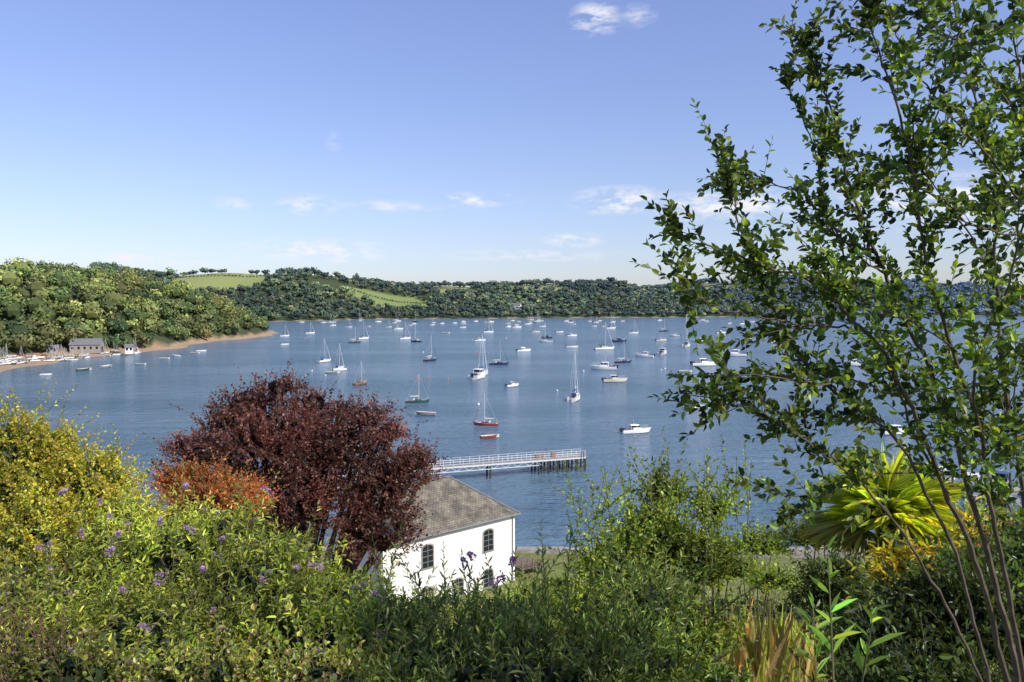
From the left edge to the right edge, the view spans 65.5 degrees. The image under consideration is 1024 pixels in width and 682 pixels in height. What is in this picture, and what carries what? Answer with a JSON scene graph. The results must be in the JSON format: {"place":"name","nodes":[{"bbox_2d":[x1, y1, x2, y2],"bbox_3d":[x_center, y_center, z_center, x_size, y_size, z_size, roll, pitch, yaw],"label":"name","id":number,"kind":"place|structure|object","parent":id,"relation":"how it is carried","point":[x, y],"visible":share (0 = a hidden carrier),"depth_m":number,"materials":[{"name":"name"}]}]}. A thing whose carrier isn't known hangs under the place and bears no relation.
{"place":"outdoors","nodes":[
{"label":"outdoors","id":0,"kind":"place"},
{"bbox_2d":[0,316,1023,547],"bbox_3d":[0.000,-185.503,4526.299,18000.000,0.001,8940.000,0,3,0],"label":"water","id":1,"kind":"structure","parent":0,"point":[533,411],"depth_m":256.04,"materials":[{"name":"blue liquid"}]},
{"bbox_2d":[76,368,90,370],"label":"rowing dinghy","id":2,"kind":"object","parent":1,"relation":"on","point":[82,369],"visible":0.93,"depth_m":354.66,"materials":[{"name":"green paint"}]},
{"bbox_2d":[99,364,111,367],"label":"rowing dinghy","id":3,"kind":"object","parent":1,"relation":"on","point":[106,366],"visible":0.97,"depth_m":369.97,"materials":[{"name":"grey plastic"}]},
{"bbox_2d":[317,338,330,361],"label":"sailing boat","id":4,"kind":"object","parent":1,"relation":"on","point":[325,360],"visible":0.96,"depth_m":406.59,"materials":[{"name":"white plastic"}]},
{"bbox_2d":[331,343,343,369],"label":"sailing boat","id":5,"kind":"object","parent":1,"relation":"on","point":[339,366],"visible":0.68,"depth_m":360.48,"materials":[{"name":"white plastic"}]},
{"bbox_2d":[332,367,346,370],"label":"rowing dinghy","id":6,"kind":"object","parent":1,"relation":"on","point":[339,369],"visible":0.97,"depth_m":354.44,"materials":[{"name":"white plastic"}]},
{"bbox_2d":[348,329,360,342],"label":"sailing boat","id":7,"kind":"object","parent":1,"relation":"on","point":[355,341],"visible":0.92,"depth_m":600.48,"materials":[{"name":"green paint"}]},
{"bbox_2d":[352,362,366,385],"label":"sailing boat","id":8,"kind":"object","parent":1,"relation":"on","point":[359,383],"visible":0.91,"depth_m":292.57,"materials":[{"name":"brown wood"}]},
{"bbox_2d":[357,321,368,338],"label":"sailing boat","id":9,"kind":"object","parent":1,"relation":"on","point":[363,335],"visible":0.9,"depth_m":663.41,"materials":[{"name":"white plastic"}]},
{"bbox_2d":[399,322,410,338],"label":"sailing boat","id":10,"kind":"object","parent":1,"relation":"on","point":[409,337],"visible":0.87,"depth_m":664.06,"materials":[{"name":"white plastic"}]},
{"bbox_2d":[405,376,429,402],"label":"sailing boat","id":11,"kind":"object","parent":1,"relation":"on","point":[418,400],"visible":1,"depth_m":239.74,"materials":[{"name":"green paint"}]},
{"bbox_2d":[414,411,435,414],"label":"rowing dinghy","id":12,"kind":"object","parent":1,"relation":"on","point":[423,413],"visible":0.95,"depth_m":213.23,"materials":[{"name":"grey plastic"}]},
{"bbox_2d":[423,336,436,361],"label":"sailing boat","id":13,"kind":"object","parent":1,"relation":"on","point":[429,359],"visible":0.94,"depth_m":412.86,"materials":[{"name":"blue paint"}]},
{"bbox_2d":[337,449,585,477],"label":"jetty","id":14,"kind":"object","parent":1,"relation":"in","point":[539,459],"visible":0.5,"depth_m":139.48,"materials":[{"name":"white wood"}]},
{"bbox_2d":[468,368,485,379],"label":"motor boat","id":15,"kind":"object","parent":1,"relation":"on","point":[478,373],"visible":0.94,"depth_m":316.83,"materials":[{"name":"white plastic"}]},
{"bbox_2d":[479,334,487,374],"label":"sailing boat","id":16,"kind":"object","parent":1,"relation":"on","point":[482,342],"visible":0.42,"depth_m":332.42,"materials":[{"name":"white plastic"}]},
{"bbox_2d":[473,393,498,425],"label":"sailing boat","id":17,"kind":"object","parent":1,"relation":"on","point":[486,423],"visible":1,"depth_m":195.18,"materials":[{"name":"red paint"}]},
{"bbox_2d":[480,434,498,438],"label":"rowing dinghy","id":18,"kind":"object","parent":1,"relation":"on","point":[489,436],"visible":1,"depth_m":177.33,"materials":[{"name":"red paint"}]},
{"bbox_2d":[489,341,508,364],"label":"sailing boat","id":19,"kind":"object","parent":1,"relation":"on","point":[500,363],"visible":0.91,"depth_m":387.33,"materials":[{"name":"blue paint"}]},
{"bbox_2d":[504,382,518,386],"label":"motor boat","id":20,"kind":"object","parent":1,"relation":"on","point":[511,384],"visible":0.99,"depth_m":285.83,"materials":[{"name":"white plastic"}]},
{"bbox_2d":[516,347,530,351],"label":"motor boat","id":21,"kind":"object","parent":1,"relation":"on","point":[522,349],"visible":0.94,"depth_m":493.33,"materials":[{"name":"white plastic"}]},
{"bbox_2d":[539,324,552,341],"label":"sailing boat","id":22,"kind":"object","parent":1,"relation":"on","point":[548,340],"visible":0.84,"depth_m":614.53,"materials":[{"name":"white plastic"}]},
{"bbox_2d":[567,353,579,401],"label":"sailing boat","id":23,"kind":"object","parent":1,"relation":"on","point":[574,397],"visible":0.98,"depth_m":245.31,"materials":[{"name":"white plastic"}]},
{"bbox_2d":[589,359,617,369],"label":"motor boat","id":24,"kind":"object","parent":1,"relation":"on","point":[602,366],"visible":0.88,"depth_m":358.84,"materials":[{"name":"white plastic"}]},
{"bbox_2d":[594,324,613,349],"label":"sailing boat","id":25,"kind":"object","parent":1,"relation":"on","point":[605,347],"visible":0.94,"depth_m":514.16,"materials":[{"name":"white plastic"}]},
{"bbox_2d":[601,375,626,381],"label":"motor boat","id":26,"kind":"object","parent":1,"relation":"on","point":[614,378],"visible":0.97,"depth_m":302.80,"materials":[{"name":"white plastic"}]},
{"bbox_2d":[612,337,625,341],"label":"motor boat","id":27,"kind":"object","parent":1,"relation":"on","point":[619,339],"visible":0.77,"depth_m":613.97,"materials":[{"name":"blue paint"}]},
{"bbox_2d":[614,340,631,362],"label":"sailing boat","id":28,"kind":"object","parent":1,"relation":"on","point":[624,361],"visible":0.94,"depth_m":399.76,"materials":[{"name":"blue paint"}]},
{"bbox_2d":[619,420,650,433],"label":"motor boat","id":29,"kind":"object","parent":1,"relation":"on","point":[636,429],"visible":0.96,"depth_m":183.27,"materials":[{"name":"white plastic"}]},
{"bbox_2d":[634,352,654,356],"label":"motor boat","id":30,"kind":"object","parent":1,"relation":"on","point":[643,354],"visible":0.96,"depth_m":441.29,"materials":[{"name":"white plastic"}]},
{"bbox_2d":[658,344,666,354],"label":"motor boat","id":31,"kind":"object","parent":1,"relation":"on","point":[662,351],"visible":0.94,"depth_m":463.46,"materials":[{"name":"white plastic"}]},
{"bbox_2d":[678,370,691,372],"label":"rowing dinghy","id":32,"kind":"object","parent":1,"relation":"on","point":[680,371],"visible":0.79,"depth_m":344.94,"materials":[{"name":"white plastic"}]},
{"bbox_2d":[681,317,689,346],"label":"sailing boat","id":33,"kind":"object","parent":1,"relation":"on","point":[686,344],"visible":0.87,"depth_m":546.09,"materials":[{"name":"white plastic"}]},
{"bbox_2d":[683,371,708,409],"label":"sailing boat","id":34,"kind":"object","parent":1,"relation":"on","point":[698,401],"visible":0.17,"depth_m":224.79,"materials":[{"name":"white plastic"}]},
{"bbox_2d":[690,358,715,365],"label":"motor boat","id":35,"kind":"object","parent":1,"relation":"on","point":[704,362],"visible":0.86,"depth_m":380.70,"materials":[{"name":"white plastic"}]},
{"bbox_2d":[722,349,747,356],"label":"motor boat","id":36,"kind":"object","parent":1,"relation":"on","point":[733,352],"visible":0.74,"depth_m":448.71,"materials":[{"name":"white plastic"}]},
{"bbox_2d":[841,359,861,365],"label":"motor boat","id":37,"kind":"object","parent":1,"relation":"on","point":[855,364],"visible":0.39,"depth_m":380.81,"materials":[{"name":"white plastic"}]},
{"bbox_2d":[879,421,904,434],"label":"motor boat","id":38,"kind":"object","parent":1,"relation":"on","point":[899,427],"visible":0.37,"depth_m":181.84,"materials":[{"name":"white plastic"}]},
{"bbox_2d":[930,455,956,483],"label":"motor boat","id":39,"kind":"object","parent":1,"relation":"on","point":[947,474],"visible":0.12,"depth_m":128.52,"materials":[{"name":"white plastic"}]},
{"bbox_2d":[960,471,983,494],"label":"motor boat","id":40,"kind":"object","parent":1,"relation":"on","point":[978,478],"visible":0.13,"depth_m":126.06,"materials":[{"name":"white plastic"}]},
{"bbox_2d":[951,472,1020,504],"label":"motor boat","id":41,"kind":"object","parent":1,"relation":"on","point":[1016,489],"visible":0.19,"depth_m":124.71,"materials":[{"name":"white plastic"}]},
{"bbox_2d":[989,464,1008,484],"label":"motor boat","id":42,"kind":"object","parent":1,"relation":"on","point":[1003,474],"visible":0.23,"depth_m":129.18,"materials":[{"name":"blue paint"}]},
{"bbox_2d":[0,268,1023,630],"bbox_3d":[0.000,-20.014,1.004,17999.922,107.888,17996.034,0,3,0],"label":"ground","id":43,"kind":"structure","parent":0,"point":[218,282],"depth_m":1446.52,"materials":[{"name":"green plant"}]},
{"bbox_2d":[0,348,8,364],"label":"sailing boat","id":44,"kind":"object","parent":43,"relation":"on","point":[3,363],"visible":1,"depth_m":375.80,"materials":[{"name":"white plastic"}]},
{"bbox_2d":[45,345,59,352],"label":"boat shed","id":45,"kind":"object","parent":43,"relation":"on","point":[49,350],"visible":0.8,"depth_m":448.37,"materials":[{"name":"stone"}]},
{"bbox_2d":[55,345,65,360],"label":"sailing boat","id":46,"kind":"object","parent":43,"relation":"on","point":[61,359],"visible":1,"depth_m":410.18,"materials":[{"name":"white plastic"}]},
{"bbox_2d":[69,338,104,352],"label":"stone boathouse","id":47,"kind":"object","parent":43,"relation":"on","point":[88,345],"visible":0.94,"depth_m":458.10,"materials":[{"name":"grey stone"}]},
{"bbox_2d":[71,346,102,350],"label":"windows and door","id":48,"kind":"structure","parent":47,"relation":"in","point":[102,346],"depth_m":457.52,"materials":[{"name":"black glass"}]},
{"bbox_2d":[0,378,183,590],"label":"golden shrub","id":49,"kind":"object","parent":43,"relation":"on","point":[43,473],"visible":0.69,"depth_m":9.72,"materials":[{"name":"yellow plant"}]},
{"bbox_2d":[100,339,108,353],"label":"sailing boat","id":50,"kind":"object","parent":43,"relation":"on","point":[105,350],"visible":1,"depth_m":460.95,"materials":[{"name":"white plastic"}]},
{"bbox_2d":[124,344,133,353],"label":"boat shed","id":51,"kind":"object","parent":43,"relation":"on","point":[129,348],"visible":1,"depth_m":457.18,"materials":[{"name":"white paint"}]},
{"bbox_2d":[0,256,269,353],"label":"headland woodland","id":52,"kind":"object","parent":43,"relation":"on","point":[132,289],"visible":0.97,"depth_m":523.28,"materials":[{"name":"green plant"}]},
{"bbox_2d":[0,462,408,681],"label":"buddleia bush","id":53,"kind":"object","parent":43,"relation":"on","point":[170,560],"visible":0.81,"depth_m":7.25,"materials":[{"name":"green plant"}]},
{"bbox_2d":[141,444,291,661],"bbox_3d":[-5.570,4.471,14.937,2.907,4.960,3.038,0,3,0],"label":"orange cotinus shrub","id":54,"kind":"object","parent":43,"relation":"on","point":[218,484],"visible":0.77,"depth_m":14.70,"materials":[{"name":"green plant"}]},
{"bbox_2d":[0,522,447,681],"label":"bramble patch","id":55,"kind":"object","parent":43,"relation":"on","point":[193,668],"visible":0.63,"depth_m":5.11,"materials":[{"name":"green plant"}]},
{"bbox_2d":[0,581,134,675],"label":"dried flower stems","id":56,"kind":"object","parent":55,"relation":"on","point":[34,635],"visible":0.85,"depth_m":5.09,"materials":[{"name":"brown plant"}]},
{"bbox_2d":[139,360,453,631],"bbox_3d":[-6.655,5.514,25.199,9.872,10.125,7.861,0,3,0],"label":"purple smoke tree","id":57,"kind":"object","parent":43,"relation":"on","point":[315,451],"visible":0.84,"depth_m":24.32,"materials":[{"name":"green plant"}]},
{"bbox_2d":[80,267,732,302],"bbox_3d":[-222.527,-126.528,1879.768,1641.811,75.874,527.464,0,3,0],"label":"distant hedgerow","id":58,"kind":"object","parent":43,"relation":"on","point":[407,301],"visible":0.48,"depth_m":1695.26,"materials":[{"name":"green plant"}]},
{"bbox_2d":[328,516,515,600],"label":"walls","id":59,"kind":"structure","parent":43,"relation":"on","point":[467,539],"depth_m":71.85,"materials":[{"name":"paint"}]},
{"bbox_2d":[327,478,517,542],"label":"roof","id":60,"kind":"structure","parent":59,"relation":"on","point":[452,504],"depth_m":73.66,"materials":[{"name":"stone"}]},
{"bbox_2d":[391,475,519,513],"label":"ridge tiles","id":61,"kind":"object","parent":60,"relation":"attached to","point":[487,496],"visible":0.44,"depth_m":76.53,"materials":[{"name":"grey tile"}]},
{"bbox_2d":[421,543,434,570],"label":"window","id":62,"kind":"structure","parent":59,"relation":"attached to","point":[427,556],"depth_m":69.61,"materials":[{"name":"white glass"}]},
{"bbox_2d":[422,586,433,596],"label":"window","id":63,"kind":"structure","parent":59,"relation":"attached to","point":[428,590],"depth_m":69.82,"materials":[{"name":"white glass"}]},
{"bbox_2d":[453,577,463,598],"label":"window","id":64,"kind":"structure","parent":59,"relation":"attached to","point":[460,581],"depth_m":72.20,"materials":[{"name":"white glass"}]},
{"bbox_2d":[396,513,520,581],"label":"gutter","id":65,"kind":"object","parent":59,"relation":"attached to","point":[479,524],"visible":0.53,"depth_m":73.71,"materials":[{"name":"grey metal"}]},
{"bbox_2d":[482,528,493,553],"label":"window","id":66,"kind":"structure","parent":59,"relation":"attached to","point":[488,539],"depth_m":74.33,"materials":[{"name":"white glass"}]},
{"bbox_2d":[483,568,493,589],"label":"window","id":67,"kind":"structure","parent":59,"relation":"attached to","point":[486,579],"depth_m":74.47,"materials":[{"name":"white glass"}]},
{"bbox_2d":[513,303,521,309],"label":"farmhouse","id":68,"kind":"object","parent":43,"relation":"on","point":[519,305],"visible":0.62,"depth_m":1698.99,"materials":[{"name":"white paint"}]},
{"bbox_2d":[515,555,543,577],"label":"timber deck","id":69,"kind":"structure","parent":43,"relation":"on","point":[522,562],"depth_m":79.42,"materials":[{"name":"brown wood"}]},
{"bbox_2d":[191,550,871,655],"bbox_3d":[-0.355,14.221,41.840,84.984,19.976,53.648,0,3,0],"label":"hillside scrub","id":70,"kind":"object","parent":43,"relation":"on","point":[778,605],"visible":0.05,"depth_m":42.51,"materials":[{"name":"green plant"}]},
{"bbox_2d":[309,518,786,681],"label":"willow shrub","id":71,"kind":"object","parent":43,"relation":"on","point":[611,647],"visible":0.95,"depth_m":5.60,"materials":[{"name":"green plant"}]},
{"bbox_2d":[89,261,1023,318],"bbox_3d":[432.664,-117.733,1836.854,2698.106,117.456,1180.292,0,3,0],"label":"distant woodland","id":72,"kind":"object","parent":43,"relation":"on","point":[667,308],"visible":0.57,"depth_m":1744.22,"materials":[{"name":"green plant"}]},
{"bbox_2d":[322,545,958,558],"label":"stone quay wall","id":73,"kind":"structure","parent":43,"relation":"on","point":[531,550],"depth_m":87.97,"materials":[{"name":"grey stone"}]},
{"bbox_2d":[523,425,764,680],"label":"hazel shrub","id":74,"kind":"object","parent":43,"relation":"on","point":[664,527],"visible":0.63,"depth_m":9.79,"materials":[{"name":"green plant"}]},
{"bbox_2d":[356,603,1010,681],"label":"grass","id":75,"kind":"structure","parent":43,"relation":"on","point":[796,628],"depth_m":27.86,"materials":[{"name":"green plant"}]},
{"bbox_2d":[481,492,1021,649],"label":"bank shrubs","id":76,"kind":"object","parent":43,"relation":"on","point":[760,545],"visible":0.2,"depth_m":23.96,"materials":[{"name":"green plant"}]},
{"bbox_2d":[670,594,836,681],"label":"dry reeds","id":77,"kind":"object","parent":43,"relation":"on","point":[772,654],"visible":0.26,"depth_m":12.68,"materials":[{"name":"beige plant"}]},
{"bbox_2d":[629,0,1023,681],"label":"sallow tree","id":78,"kind":"object","parent":43,"relation":"on","point":[1001,154],"visible":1,"depth_m":3.85,"materials":[{"name":"green plant"}]},
{"bbox_2d":[786,534,905,681],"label":"bamboo cane","id":79,"kind":"object","parent":43,"relation":"on","point":[861,659],"visible":1,"depth_m":3.26,"materials":[{"name":"green plant"}]},
{"bbox_2d":[671,506,1023,681],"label":"laurel shrub","id":80,"kind":"object","parent":43,"relation":"on","point":[928,646],"visible":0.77,"depth_m":5.94,"materials":[{"name":"green plant"}]},
{"bbox_2d":[796,439,965,610],"bbox_3d":[4.705,3.204,10.102,2.001,3.831,2.060,0,3,0],"label":"fan palm","id":81,"kind":"object","parent":43,"relation":"on","point":[904,493],"visible":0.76,"depth_m":9.82,"materials":[{"name":"green plant"}]},
{"bbox_2d":[839,496,1015,599],"bbox_3d":[4.716,3.256,9.330,2.324,3.090,1.592,0,3,0],"label":"yellow leaved shrub","id":82,"kind":"object","parent":43,"relation":"on","point":[893,559],"visible":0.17,"depth_m":9.12,"materials":[{"name":"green plant"}]},
{"bbox_2d":[900,472,1021,681],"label":"shrub","id":83,"kind":"object","parent":43,"relation":"on","point":[987,531],"visible":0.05,"depth_m":7.17,"materials":[{"name":"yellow plant"}]},
{"bbox_2d":[0,0,1023,288],"label":"sky","id":84,"kind":"structure","parent":0,"point":[464,141],"materials":[{"name":"blue"}]}
]}

